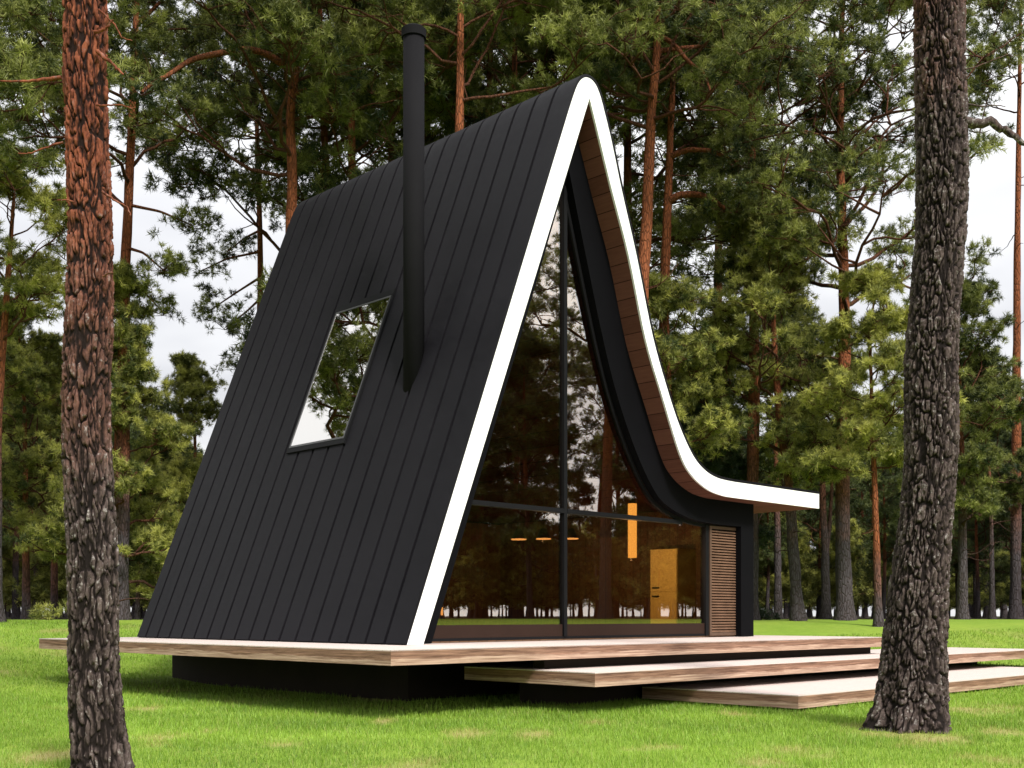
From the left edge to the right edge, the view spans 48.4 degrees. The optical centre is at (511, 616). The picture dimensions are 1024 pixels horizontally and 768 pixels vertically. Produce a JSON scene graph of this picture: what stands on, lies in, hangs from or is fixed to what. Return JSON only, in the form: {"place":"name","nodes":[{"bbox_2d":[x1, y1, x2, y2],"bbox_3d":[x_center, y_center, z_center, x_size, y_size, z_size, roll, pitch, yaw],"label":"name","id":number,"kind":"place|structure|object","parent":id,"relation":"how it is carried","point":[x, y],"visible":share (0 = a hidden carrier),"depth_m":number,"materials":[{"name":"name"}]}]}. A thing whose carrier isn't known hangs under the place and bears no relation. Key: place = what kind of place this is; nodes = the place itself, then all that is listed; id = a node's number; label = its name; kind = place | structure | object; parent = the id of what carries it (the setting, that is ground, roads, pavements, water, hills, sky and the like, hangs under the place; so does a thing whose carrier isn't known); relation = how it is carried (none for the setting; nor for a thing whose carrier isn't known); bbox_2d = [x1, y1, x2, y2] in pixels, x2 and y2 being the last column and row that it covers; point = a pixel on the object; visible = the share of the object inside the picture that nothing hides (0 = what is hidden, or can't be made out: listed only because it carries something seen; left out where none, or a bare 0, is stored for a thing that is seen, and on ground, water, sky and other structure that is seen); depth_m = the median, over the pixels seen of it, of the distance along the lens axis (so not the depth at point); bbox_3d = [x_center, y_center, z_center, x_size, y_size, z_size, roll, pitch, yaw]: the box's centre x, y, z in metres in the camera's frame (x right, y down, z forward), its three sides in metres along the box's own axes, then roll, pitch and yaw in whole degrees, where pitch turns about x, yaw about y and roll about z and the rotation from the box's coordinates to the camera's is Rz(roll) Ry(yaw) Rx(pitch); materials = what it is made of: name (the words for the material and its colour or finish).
{"place":"outdoors","nodes":[
{"label":"outdoors","id":0,"kind":"place"},
{"bbox_2d":[0,616,1023,767],"bbox_3d":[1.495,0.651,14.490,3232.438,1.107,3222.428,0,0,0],"label":"ground","id":1,"kind":"structure","parent":0,"point":[813,626],"depth_m":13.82,"materials":[{"name":"green plant"}]},
{"bbox_2d":[3,584,11,614],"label":"forest sapling","id":2,"kind":"object","parent":1,"relation":"on","point":[5,600],"visible":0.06,"depth_m":56.52,"materials":[{"name":"green plant"}]},
{"bbox_2d":[2,527,44,606],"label":"pine tree","id":3,"kind":"object","parent":1,"relation":"on","point":[7,551],"visible":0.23,"depth_m":48.55,"materials":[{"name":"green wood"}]},
{"bbox_2d":[3,513,46,613],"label":"forest sapling","id":4,"kind":"object","parent":1,"relation":"on","point":[10,575],"visible":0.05,"depth_m":50.59,"materials":[{"name":"green plant"}]},
{"bbox_2d":[2,356,59,618],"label":"forest pine","id":5,"kind":"object","parent":1,"relation":"on","point":[15,614],"visible":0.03,"depth_m":48.19,"materials":[{"name":"green plant"}]},
{"bbox_2d":[0,292,65,619],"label":"pine tree","id":6,"kind":"object","parent":1,"relation":"on","point":[25,382],"visible":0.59,"depth_m":36.05,"materials":[{"name":"green plant"}]},
{"bbox_2d":[2,372,65,618],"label":"forest pine","id":7,"kind":"object","parent":1,"relation":"on","point":[4,529],"visible":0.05,"depth_m":46.30,"materials":[{"name":"green plant"}]},
{"bbox_2d":[0,142,68,622],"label":"pine tree","id":8,"kind":"object","parent":1,"relation":"on","point":[33,282],"visible":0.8,"depth_m":28.95,"materials":[{"name":"green plant"}]},
{"bbox_2d":[8,541,66,606],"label":"pine tree","id":9,"kind":"object","parent":1,"relation":"on","point":[38,590],"visible":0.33,"depth_m":46.36,"materials":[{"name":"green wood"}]},
{"bbox_2d":[19,546,66,618],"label":"forest sapling","id":10,"kind":"object","parent":1,"relation":"on","point":[31,573],"visible":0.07,"depth_m":49.78,"materials":[{"name":"green plant"}]},
{"bbox_2d":[2,343,113,618],"bbox_3d":[-15.962,-4.795,40.039,4.954,10.214,4.773,0,0,44],"label":"pine tree","id":11,"kind":"object","parent":1,"relation":"on","point":[54,576],"visible":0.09,"depth_m":39.45,"materials":[{"name":"green plant"}]},
{"bbox_2d":[0,0,132,195],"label":"pine tree","id":12,"kind":"object","parent":1,"relation":"on","point":[26,66],"visible":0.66,"depth_m":22.51,"materials":[{"name":"green plant"}]},
{"bbox_2d":[0,0,134,767],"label":"pine tree","id":13,"kind":"object","parent":1,"relation":"on","point":[98,734],"visible":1,"depth_m":7.87,"materials":[{"name":"red plant"}]},
{"bbox_2d":[33,435,150,572],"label":"forest pine","id":14,"kind":"object","parent":1,"relation":"on","point":[130,564],"visible":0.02,"depth_m":43.66,"materials":[{"name":"green plant"}]},
{"bbox_2d":[2,257,200,619],"bbox_3d":[-11.311,-4.577,33.297,6.366,11.472,4.623,0,0,-40],"label":"pine tree","id":15,"kind":"object","parent":1,"relation":"on","point":[130,389],"visible":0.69,"depth_m":32.60,"materials":[{"name":"green plant"}]},
{"bbox_2d":[0,0,209,150],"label":"pine tree","id":16,"kind":"object","parent":1,"relation":"on","point":[111,53],"visible":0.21,"depth_m":31.95,"materials":[{"name":"green plant"}]},
{"bbox_2d":[129,567,140,601],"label":"forest sapling","id":17,"kind":"object","parent":1,"relation":"on","point":[131,596],"visible":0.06,"depth_m":60.69,"materials":[{"name":"green plant"}]},
{"bbox_2d":[130,424,143,617],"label":"forest pine","id":18,"kind":"object","parent":1,"relation":"on","point":[133,430],"visible":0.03,"depth_m":65.34,"materials":[{"name":"green plant"}]},
{"bbox_2d":[133,595,149,609],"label":"forest sapling","id":19,"kind":"object","parent":1,"relation":"on","point":[145,601],"visible":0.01,"depth_m":53.71,"materials":[{"name":"green plant"}]},
{"bbox_2d":[0,0,293,619],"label":"pine tree","id":20,"kind":"object","parent":1,"relation":"on","point":[152,34],"visible":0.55,"depth_m":32.83,"materials":[{"name":"green plant"}]},
{"bbox_2d":[131,548,164,601],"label":"forest sapling","id":21,"kind":"object","parent":1,"relation":"on","point":[140,594],"visible":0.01,"depth_m":49.82,"materials":[{"name":"green plant"}]},
{"bbox_2d":[129,441,170,617],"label":"forest pine","id":22,"kind":"object","parent":1,"relation":"on","point":[133,609],"visible":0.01,"depth_m":60.88,"materials":[{"name":"green plant"}]},
{"bbox_2d":[129,433,178,619],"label":"pine tree","id":23,"kind":"object","parent":1,"relation":"on","point":[140,455],"visible":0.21,"depth_m":35.69,"materials":[{"name":"green plant"}]},
{"bbox_2d":[131,398,197,568],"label":"forest pine","id":24,"kind":"object","parent":1,"relation":"on","point":[165,455],"visible":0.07,"depth_m":43.90,"materials":[{"name":"green plant"}]},
{"bbox_2d":[129,447,203,599],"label":"pine tree","id":25,"kind":"object","parent":1,"relation":"on","point":[182,469],"visible":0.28,"depth_m":37.55,"materials":[{"name":"green plant"}]},
{"bbox_2d":[165,452,203,551],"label":"forest pine","id":26,"kind":"object","parent":1,"relation":"on","point":[188,483],"visible":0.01,"depth_m":47.42,"materials":[{"name":"green plant"}]},
{"bbox_2d":[159,350,228,458],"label":"pine tree","id":27,"kind":"object","parent":1,"relation":"on","point":[187,382],"visible":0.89,"depth_m":45.57,"materials":[{"name":"green plant"}]},
{"bbox_2d":[109,0,362,377],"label":"pine tree","id":28,"kind":"object","parent":1,"relation":"on","point":[227,254],"visible":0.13,"depth_m":40.87,"materials":[{"name":"green plant"}]},
{"bbox_2d":[138,0,468,355],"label":"pine tree","id":29,"kind":"object","parent":1,"relation":"on","point":[319,174],"visible":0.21,"depth_m":34.01,"materials":[{"name":"green plant"}]},
{"bbox_2d":[112,0,524,232],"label":"pine tree","id":30,"kind":"object","parent":1,"relation":"on","point":[280,16],"visible":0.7,"depth_m":30.87,"materials":[{"name":"green plant"}]},
{"bbox_2d":[171,0,494,203],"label":"pine tree","id":31,"kind":"object","parent":1,"relation":"on","point":[191,164],"visible":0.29,"depth_m":33.99,"materials":[{"name":"green plant"}]},
{"bbox_2d":[299,0,511,166],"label":"pine tree","id":32,"kind":"object","parent":1,"relation":"on","point":[485,58],"visible":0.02,"depth_m":37.97,"materials":[{"name":"green plant"}]},
{"bbox_2d":[302,10,533,181],"bbox_3d":[-2.503,-13.083,42.264,11.357,26.759,14.098,0,0,24],"label":"pine tree","id":33,"kind":"object","parent":1,"relation":"on","point":[505,69],"visible":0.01,"depth_m":40.44,"materials":[{"name":"green plant"}]},
{"bbox_2d":[264,0,611,168],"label":"pine tree","id":34,"kind":"object","parent":1,"relation":"on","point":[443,114],"visible":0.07,"depth_m":34.85,"materials":[{"name":"green plant"}]},
{"bbox_2d":[39,635,881,700],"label":"deck","id":35,"kind":"structure","parent":1,"relation":"on","point":[409,672],"depth_m":16.43,"materials":[{"name":"brown wood"}]},
{"bbox_2d":[137,23,818,644],"bbox_3d":[-0.322,-4.184,20.767,10.186,9.111,7.308,0,0,-45],"label":"cabin","id":36,"kind":"object","parent":35,"relation":"on","point":[449,371],"visible":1,"depth_m":18.23,"materials":[{"name":"grey metal"}]},
{"bbox_2d":[511,453,525,539],"bbox_3d":[0.125,-2.207,20.970,0.290,1.606,0.290,0,0,-45],"label":"pendant lamp","id":37,"kind":"object","parent":36,"relation":"hanging from","point":[518,534],"visible":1,"depth_m":20.91,"materials":[{"name":"metal"}]},
{"bbox_2d":[536,495,550,539],"bbox_3d":[0.594,-1.857,21.434,0.290,0.826,0.290,0,0,-45],"label":"pendant lamp","id":38,"kind":"object","parent":36,"relation":"hanging from","point":[543,533],"visible":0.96,"depth_m":21.36,"materials":[{"name":"metal"}]},
{"bbox_2d":[567,528,577,539],"bbox_3d":[1.142,-1.767,21.976,0.290,0.566,0.290,0,0,-45],"label":"pendant lamp","id":39,"kind":"object","parent":36,"relation":"hanging from","point":[571,534],"visible":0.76,"depth_m":21.89,"materials":[{"name":"metal"}]},
{"bbox_2d":[432,185,734,642],"bbox_3d":[1.362,-3.220,18.112,7.480,7.180,0.125,0,0,-45],"label":"window frame","id":40,"kind":"structure","parent":36,"relation":"in","point":[562,630],"depth_m":17.55,"materials":[{"name":"metal"}]},
{"bbox_2d":[628,493,636,557],"bbox_3d":[2.128,-1.605,20.139,0.110,1.150,0.110,0,0,-45],"label":"tube lamp","id":41,"kind":"object","parent":36,"relation":"hanging from","point":[632,533],"visible":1,"depth_m":20.10,"materials":[{"name":"glass"}]},
{"bbox_2d":[650,548,695,623],"bbox_3d":[3.020,-0.452,21.442,0.610,1.600,0.620,0,0,-45],"label":"kitchen cabinet","id":42,"kind":"object","parent":36,"relation":"on","point":[672,585],"visible":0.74,"depth_m":21.24,"materials":[{"name":"wood"}]},
{"bbox_2d":[302,0,669,131],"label":"pine tree","id":43,"kind":"object","parent":1,"relation":"on","point":[516,10],"visible":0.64,"depth_m":29.54,"materials":[{"name":"green plant"}]},
{"bbox_2d":[386,0,683,145],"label":"pine tree","id":44,"kind":"object","parent":1,"relation":"on","point":[514,56],"visible":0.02,"depth_m":36.03,"materials":[{"name":"green plant"}]},
{"bbox_2d":[423,1,696,161],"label":"pine tree","id":45,"kind":"object","parent":1,"relation":"on","point":[649,53],"visible":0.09,"depth_m":34.27,"materials":[{"name":"green plant"}]},
{"bbox_2d":[380,2,792,334],"bbox_3d":[3.213,-13.803,44.265,15.245,28.269,13.795,0,0,13],"label":"pine tree","id":46,"kind":"object","parent":1,"relation":"on","point":[676,189],"visible":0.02,"depth_m":42.28,"materials":[{"name":"green plant"}]},
{"bbox_2d":[517,0,754,277],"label":"pine tree","id":47,"kind":"object","parent":1,"relation":"on","point":[689,244],"visible":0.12,"depth_m":38.44,"materials":[{"name":"green plant"}]},
{"bbox_2d":[525,0,778,375],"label":"pine tree","id":48,"kind":"object","parent":1,"relation":"on","point":[602,74],"visible":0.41,"depth_m":33.06,"materials":[{"name":"green plant"}]},
{"bbox_2d":[478,0,835,300],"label":"pine tree","id":49,"kind":"object","parent":1,"relation":"on","point":[730,40],"visible":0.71,"depth_m":29.69,"materials":[{"name":"green plant"}]},
{"bbox_2d":[671,377,719,459],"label":"forest pine","id":50,"kind":"object","parent":1,"relation":"on","point":[673,386],"visible":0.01,"depth_m":43.63,"materials":[{"name":"green plant"}]},
{"bbox_2d":[648,270,754,462],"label":"pine tree","id":51,"kind":"object","parent":1,"relation":"on","point":[682,356],"visible":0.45,"depth_m":32.42,"materials":[{"name":"green plant"}]},
{"bbox_2d":[680,361,780,619],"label":"pine tree","id":52,"kind":"object","parent":1,"relation":"on","point":[729,468],"visible":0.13,"depth_m":36.40,"materials":[{"name":"green plant"}]},
{"bbox_2d":[706,424,772,526],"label":"forest pine","id":53,"kind":"object","parent":1,"relation":"on","point":[743,433],"visible":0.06,"depth_m":50.59,"materials":[{"name":"green plant"}]},
{"bbox_2d":[464,647,1023,705],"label":"platform step","id":54,"kind":"object","parent":1,"relation":"on","point":[586,685],"visible":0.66,"depth_m":15.46,"materials":[{"name":"brown wood"}]},
{"bbox_2d":[634,1,866,461],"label":"pine tree","id":55,"kind":"object","parent":1,"relation":"on","point":[802,147],"visible":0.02,"depth_m":46.58,"materials":[{"name":"green plant"}]},
{"bbox_2d":[610,0,915,619],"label":"pine tree","id":56,"kind":"object","parent":1,"relation":"on","point":[753,450],"visible":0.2,"depth_m":33.86,"materials":[{"name":"green plant"}]},
{"bbox_2d":[758,553,773,606],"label":"forest sapling","id":57,"kind":"object","parent":1,"relation":"on","point":[763,598],"visible":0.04,"depth_m":58.64,"materials":[{"name":"green plant"}]},
{"bbox_2d":[669,167,877,620],"bbox_3d":[7.661,-6.797,35.250,6.683,14.299,6.538,0,0,-24],"label":"pine tree","id":58,"kind":"object","parent":1,"relation":"on","point":[779,284],"visible":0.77,"depth_m":34.46,"materials":[{"name":"green plant"}]},
{"bbox_2d":[744,434,806,557],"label":"forest pine","id":59,"kind":"object","parent":1,"relation":"on","point":[762,449],"visible":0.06,"depth_m":52.61,"materials":[{"name":"green plant"}]},
{"bbox_2d":[745,452,807,617],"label":"forest pine","id":60,"kind":"object","parent":1,"relation":"on","point":[766,560],"visible":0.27,"depth_m":48.18,"materials":[{"name":"green plant"}]},
{"bbox_2d":[718,295,838,618],"bbox_3d":[9.492,-5.690,39.571,5.472,12.003,5.808,0,0,0],"label":"pine tree","id":61,"kind":"object","parent":1,"relation":"on","point":[778,606],"visible":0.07,"depth_m":39.88,"materials":[{"name":"green plant"}]},
{"bbox_2d":[758,512,813,605],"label":"forest sapling","id":62,"kind":"object","parent":1,"relation":"on","point":[771,568],"visible":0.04,"depth_m":54.40,"materials":[{"name":"green plant"}]},
{"bbox_2d":[758,521,820,603],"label":"forest sapling","id":63,"kind":"object","parent":1,"relation":"on","point":[805,559],"visible":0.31,"depth_m":49.13,"materials":[{"name":"green plant"}]},
{"bbox_2d":[773,446,826,617],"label":"forest pine","id":64,"kind":"object","parent":1,"relation":"on","point":[785,613],"visible":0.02,"depth_m":58.00,"materials":[{"name":"green plant"}]},
{"bbox_2d":[806,543,812,616],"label":"forest pine","id":65,"kind":"object","parent":1,"relation":"on","point":[807,613],"depth_m":93.34,"materials":[{"name":"grey plant"}]},
{"bbox_2d":[804,556,816,617],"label":"forest sapling","id":66,"kind":"object","parent":1,"relation":"on","point":[809,601],"visible":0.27,"depth_m":71.60,"materials":[{"name":"green plant"}]},
{"bbox_2d":[745,304,883,618],"bbox_3d":[10.611,-5.380,40.209,4.855,11.386,5.988,0,0,18],"label":"pine tree","id":67,"kind":"object","parent":1,"relation":"on","point":[825,607],"visible":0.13,"depth_m":39.91,"materials":[{"name":"green plant"}]},
{"bbox_2d":[781,438,872,618],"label":"forest pine","id":68,"kind":"object","parent":1,"relation":"on","point":[815,513],"visible":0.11,"depth_m":49.52,"materials":[{"name":"green plant"}]},
{"bbox_2d":[637,0,1023,620],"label":"pine tree","id":69,"kind":"object","parent":1,"relation":"on","point":[844,608],"visible":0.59,"depth_m":34.24,"materials":[{"name":"green plant"}]},
{"bbox_2d":[642,665,1023,708],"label":"platform step","id":70,"kind":"object","parent":1,"relation":"on","point":[804,691],"visible":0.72,"depth_m":15.75,"materials":[{"name":"brown wood"}]},
{"bbox_2d":[797,465,872,569],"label":"forest pine","id":71,"kind":"object","parent":1,"relation":"on","point":[815,526],"visible":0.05,"depth_m":56.06,"materials":[{"name":"green plant"}]},
{"bbox_2d":[805,516,873,603],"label":"forest sapling","id":72,"kind":"object","parent":1,"relation":"on","point":[854,540],"visible":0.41,"depth_m":48.29,"materials":[{"name":"green plant"}]},
{"bbox_2d":[812,491,868,573],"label":"forest pine","id":73,"kind":"object","parent":1,"relation":"on","point":[860,516],"visible":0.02,"depth_m":72.92,"materials":[{"name":"green plant"}]},
{"bbox_2d":[813,550,873,608],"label":"forest sapling","id":74,"kind":"object","parent":1,"relation":"on","point":[862,595],"visible":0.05,"depth_m":59.85,"materials":[{"name":"green plant"}]},
{"bbox_2d":[807,433,892,577],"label":"forest pine","id":75,"kind":"object","parent":1,"relation":"on","point":[866,504],"visible":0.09,"depth_m":57.25,"materials":[{"name":"green plant"}]},
{"bbox_2d":[831,390,902,617],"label":"forest pine","id":76,"kind":"object","parent":1,"relation":"on","point":[896,469],"visible":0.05,"depth_m":60.72,"materials":[{"name":"green plant"}]},
{"bbox_2d":[854,525,891,604],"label":"forest sapling","id":77,"kind":"object","parent":1,"relation":"on","point":[867,563],"visible":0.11,"depth_m":64.09,"materials":[{"name":"green plant"}]},
{"bbox_2d":[850,443,896,617],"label":"forest pine","id":78,"kind":"object","parent":1,"relation":"on","point":[865,613],"visible":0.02,"depth_m":69.72,"materials":[{"name":"green plant"}]},
{"bbox_2d":[795,255,968,626],"bbox_3d":[10.439,-4.798,31.916,4.148,10.566,4.267,0,0,-41],"label":"pine tree","id":79,"kind":"object","parent":1,"relation":"on","point":[872,283],"visible":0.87,"depth_m":31.66,"materials":[{"name":"green plant"}]},
{"bbox_2d":[878,440,902,589],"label":"forest pine","id":80,"kind":"object","parent":1,"relation":"on","point":[890,558],"visible":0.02,"depth_m":56.67,"materials":[{"name":"green plant"}]},
{"bbox_2d":[850,442,952,618],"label":"forest pine","id":81,"kind":"object","parent":1,"relation":"on","point":[885,508],"visible":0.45,"depth_m":44.80,"materials":[{"name":"green plant"}]},
{"bbox_2d":[888,438,970,574],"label":"forest pine","id":82,"kind":"object","parent":1,"relation":"on","point":[954,556],"visible":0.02,"depth_m":49.05,"materials":[{"name":"green plant"}]},
{"bbox_2d":[858,0,1023,733],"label":"pine tree","id":83,"kind":"object","parent":1,"relation":"on","point":[912,689],"visible":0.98,"depth_m":11.69,"materials":[{"name":"grey plant"}]},
{"bbox_2d":[880,275,1023,619],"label":"pine tree","id":84,"kind":"object","parent":1,"relation":"on","point":[970,500],"visible":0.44,"depth_m":35.35,"materials":[{"name":"green plant"}]},
{"bbox_2d":[950,519,983,613],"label":"forest pine","id":85,"kind":"object","parent":1,"relation":"on","point":[956,570],"visible":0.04,"depth_m":56.32,"materials":[{"name":"green plant"}]},
{"bbox_2d":[911,0,1023,618],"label":"pine tree","id":86,"kind":"object","parent":1,"relation":"on","point":[1015,610],"visible":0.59,"depth_m":41.87,"materials":[{"name":"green plant"}]},
{"bbox_2d":[949,532,987,609],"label":"forest sapling","id":87,"kind":"object","parent":1,"relation":"on","point":[952,585],"visible":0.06,"depth_m":68.63,"materials":[{"name":"green plant"}]},
{"bbox_2d":[969,585,972,616],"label":"forest pine","id":88,"kind":"object","parent":1,"relation":"on","point":[971,610],"depth_m":93.77,"materials":[{"name":"grey plant"}]},
{"bbox_2d":[952,378,1007,613],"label":"forest pine","id":89,"kind":"object","parent":1,"relation":"on","point":[979,543],"visible":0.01,"depth_m":73.78,"materials":[{"name":"green plant"}]},
{"bbox_2d":[951,442,1022,618],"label":"forest pine","id":90,"kind":"object","parent":1,"relation":"on","point":[978,604],"visible":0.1,"depth_m":50.28,"materials":[{"name":"green plant"}]},
{"bbox_2d":[950,427,1023,617],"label":"forest pine","id":91,"kind":"object","parent":1,"relation":"on","point":[981,554],"visible":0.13,"depth_m":55.76,"materials":[{"name":"green plant"}]},
{"bbox_2d":[953,335,1023,618],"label":"pine tree","id":92,"kind":"object","parent":1,"relation":"on","point":[1013,485],"visible":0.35,"depth_m":39.92,"materials":[{"name":"green plant"}]},
{"bbox_2d":[963,401,1023,617],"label":"forest pine","id":93,"kind":"object","parent":1,"relation":"on","point":[985,611],"visible":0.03,"depth_m":70.84,"materials":[{"name":"grey plant"}]},
{"bbox_2d":[966,418,1023,565],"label":"forest pine","id":94,"kind":"object","parent":1,"relation":"on","point":[1001,432],"visible":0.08,"depth_m":52.61,"materials":[{"name":"green plant"}]},
{"bbox_2d":[968,421,1023,581],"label":"forest pine","id":95,"kind":"object","parent":1,"relation":"on","point":[1006,442],"visible":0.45,"depth_m":49.84,"materials":[{"name":"green plant"}]},
{"bbox_2d":[982,549,1023,617],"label":"forest sapling","id":96,"kind":"object","parent":1,"relation":"on","point":[1000,599],"visible":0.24,"depth_m":59.78,"materials":[{"name":"green plant"}]},
{"bbox_2d":[982,396,1023,617],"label":"forest pine","id":97,"kind":"object","parent":1,"relation":"on","point":[1004,613],"visible":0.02,"depth_m":76.79,"materials":[{"name":"green plant"}]},
{"bbox_2d":[984,424,1023,551],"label":"forest pine","id":98,"kind":"object","parent":1,"relation":"on","point":[1004,548],"visible":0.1,"depth_m":62.90,"materials":[{"name":"green plant"}]},
{"bbox_2d":[996,542,1023,604],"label":"forest sapling","id":99,"kind":"object","parent":1,"relation":"on","point":[1007,590],"visible":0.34,"depth_m":49.01,"materials":[{"name":"green plant"}]},
{"bbox_2d":[0,0,1023,615],"label":"sky","id":100,"kind":"structure","parent":0,"point":[991,207],"materials":[{"name":"white"}]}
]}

